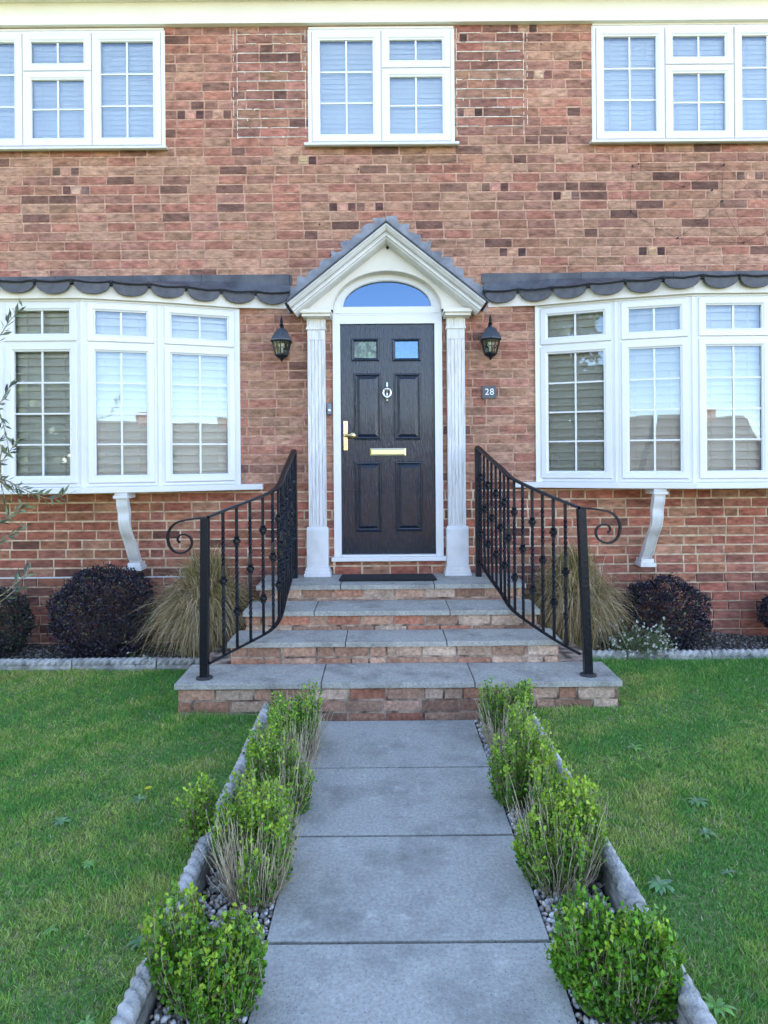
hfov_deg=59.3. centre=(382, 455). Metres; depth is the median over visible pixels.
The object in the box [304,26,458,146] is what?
window
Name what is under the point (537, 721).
edging stone
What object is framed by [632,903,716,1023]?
edging stone
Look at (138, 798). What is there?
lawn weed
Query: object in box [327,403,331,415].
doorbell
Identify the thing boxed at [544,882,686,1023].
box shrub
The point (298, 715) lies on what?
box shrub
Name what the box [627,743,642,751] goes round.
lawn weed
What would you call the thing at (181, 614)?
ornamental grass
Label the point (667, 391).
bay window
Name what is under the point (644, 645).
flowering plant
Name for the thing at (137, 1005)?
edging stone
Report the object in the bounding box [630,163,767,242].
trellis wire
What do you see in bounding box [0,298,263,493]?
bay window
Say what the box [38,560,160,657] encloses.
dark bush
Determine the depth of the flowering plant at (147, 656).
4.83 m
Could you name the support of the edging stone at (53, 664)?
on the ground
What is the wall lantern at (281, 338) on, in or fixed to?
attached to the brick house
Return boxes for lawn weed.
[41,924,58,935]
[49,816,71,825]
[77,1014,94,1023]
[82,859,94,868]
[125,934,147,950]
[129,786,151,803]
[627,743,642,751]
[646,875,674,895]
[686,796,708,806]
[698,827,716,838]
[701,992,735,1016]
[721,868,735,876]
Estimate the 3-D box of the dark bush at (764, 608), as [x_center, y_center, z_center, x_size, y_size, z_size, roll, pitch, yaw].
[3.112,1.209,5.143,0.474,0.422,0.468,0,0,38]
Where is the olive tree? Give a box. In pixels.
[0,298,74,604]
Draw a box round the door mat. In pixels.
[339,574,436,580]
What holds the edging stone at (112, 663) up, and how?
on the ground
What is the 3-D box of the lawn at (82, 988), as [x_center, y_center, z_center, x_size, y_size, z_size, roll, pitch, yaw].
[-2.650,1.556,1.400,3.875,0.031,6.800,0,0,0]
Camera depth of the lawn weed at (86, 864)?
2.53 m
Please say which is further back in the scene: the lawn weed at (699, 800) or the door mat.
the door mat
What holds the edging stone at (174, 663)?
on the ground
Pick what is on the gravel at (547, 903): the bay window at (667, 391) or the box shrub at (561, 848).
the box shrub at (561, 848)
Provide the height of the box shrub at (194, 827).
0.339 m
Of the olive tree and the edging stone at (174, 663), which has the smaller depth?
the olive tree
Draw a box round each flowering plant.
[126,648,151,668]
[594,617,678,659]
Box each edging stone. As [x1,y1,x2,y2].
[0,658,72,672]
[72,657,156,671]
[110,910,176,1023]
[157,657,198,670]
[165,812,218,919]
[214,748,248,829]
[242,703,270,749]
[529,704,551,747]
[552,746,581,793]
[592,649,626,660]
[597,824,645,913]
[627,649,711,660]
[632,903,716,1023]
[710,649,767,659]
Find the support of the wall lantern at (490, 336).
attached to the brick house
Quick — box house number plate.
[482,386,496,398]
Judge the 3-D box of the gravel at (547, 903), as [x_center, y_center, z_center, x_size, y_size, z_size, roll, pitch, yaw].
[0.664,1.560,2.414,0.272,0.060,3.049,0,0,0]
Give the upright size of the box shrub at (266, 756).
0.446 m
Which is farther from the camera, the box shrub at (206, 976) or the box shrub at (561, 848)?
the box shrub at (561, 848)
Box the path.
[248,720,576,1023]
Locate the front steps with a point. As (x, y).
(442, 646)
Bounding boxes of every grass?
[118,542,258,670]
[525,536,652,650]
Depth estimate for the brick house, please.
5.42 m
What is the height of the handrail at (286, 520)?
1.389 m
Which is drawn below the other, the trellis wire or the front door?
the front door
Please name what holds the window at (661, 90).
in the brick house
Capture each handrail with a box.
[166,449,297,680]
[474,446,621,677]
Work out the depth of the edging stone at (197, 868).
2.44 m
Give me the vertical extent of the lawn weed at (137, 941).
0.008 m
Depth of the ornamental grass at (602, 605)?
4.94 m
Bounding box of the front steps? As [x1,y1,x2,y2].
[174,573,621,722]
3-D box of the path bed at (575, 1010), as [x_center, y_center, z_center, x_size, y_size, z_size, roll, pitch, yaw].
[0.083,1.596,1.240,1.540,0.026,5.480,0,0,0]
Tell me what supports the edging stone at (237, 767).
on the ground
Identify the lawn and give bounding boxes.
[0,671,255,1023]
[533,660,767,1023]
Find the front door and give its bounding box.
[341,324,435,553]
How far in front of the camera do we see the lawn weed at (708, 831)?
2.69 m
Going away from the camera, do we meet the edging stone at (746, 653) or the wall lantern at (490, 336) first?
the edging stone at (746, 653)
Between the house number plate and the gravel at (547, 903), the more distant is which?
the house number plate
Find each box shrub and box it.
[137,879,268,1023]
[172,770,217,858]
[196,767,309,915]
[234,708,320,824]
[260,678,334,766]
[474,676,535,754]
[486,693,557,813]
[505,743,610,902]
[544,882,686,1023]
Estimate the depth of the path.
2.35 m
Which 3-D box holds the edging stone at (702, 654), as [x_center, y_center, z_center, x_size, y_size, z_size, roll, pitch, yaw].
[2.047,1.484,4.835,0.595,0.182,0.062,0,1,0]
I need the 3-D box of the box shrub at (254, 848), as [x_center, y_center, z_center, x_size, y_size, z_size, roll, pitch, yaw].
[-0.450,1.396,2.428,0.403,0.421,0.492,0,0,0]
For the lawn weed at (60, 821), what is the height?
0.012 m
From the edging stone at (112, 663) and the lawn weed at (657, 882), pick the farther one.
the edging stone at (112, 663)
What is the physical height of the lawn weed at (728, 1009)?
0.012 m
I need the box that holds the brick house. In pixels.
[0,0,767,645]
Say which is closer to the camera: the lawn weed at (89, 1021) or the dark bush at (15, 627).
the lawn weed at (89, 1021)
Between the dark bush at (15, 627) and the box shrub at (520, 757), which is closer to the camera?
the box shrub at (520, 757)
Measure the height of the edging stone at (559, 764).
0.182 m
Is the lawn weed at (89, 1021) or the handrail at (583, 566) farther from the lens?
the handrail at (583, 566)
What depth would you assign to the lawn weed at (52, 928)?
2.18 m
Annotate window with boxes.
[0,28,168,151]
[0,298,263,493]
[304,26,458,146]
[515,293,767,488]
[589,22,767,144]
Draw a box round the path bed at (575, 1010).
[148,723,614,1023]
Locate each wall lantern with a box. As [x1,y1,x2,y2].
[271,316,291,361]
[480,315,500,359]
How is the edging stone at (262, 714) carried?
on the ground
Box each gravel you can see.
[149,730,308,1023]
[474,720,672,1023]
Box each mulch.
[0,641,186,658]
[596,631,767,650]
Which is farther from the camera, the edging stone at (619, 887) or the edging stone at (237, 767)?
the edging stone at (237, 767)
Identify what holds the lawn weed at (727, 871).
on the lawn at (733, 892)
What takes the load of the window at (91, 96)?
in the brick house
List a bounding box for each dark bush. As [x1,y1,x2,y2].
[0,586,39,658]
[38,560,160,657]
[615,571,715,649]
[754,593,767,627]
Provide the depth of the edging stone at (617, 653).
4.82 m
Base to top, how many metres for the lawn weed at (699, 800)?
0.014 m

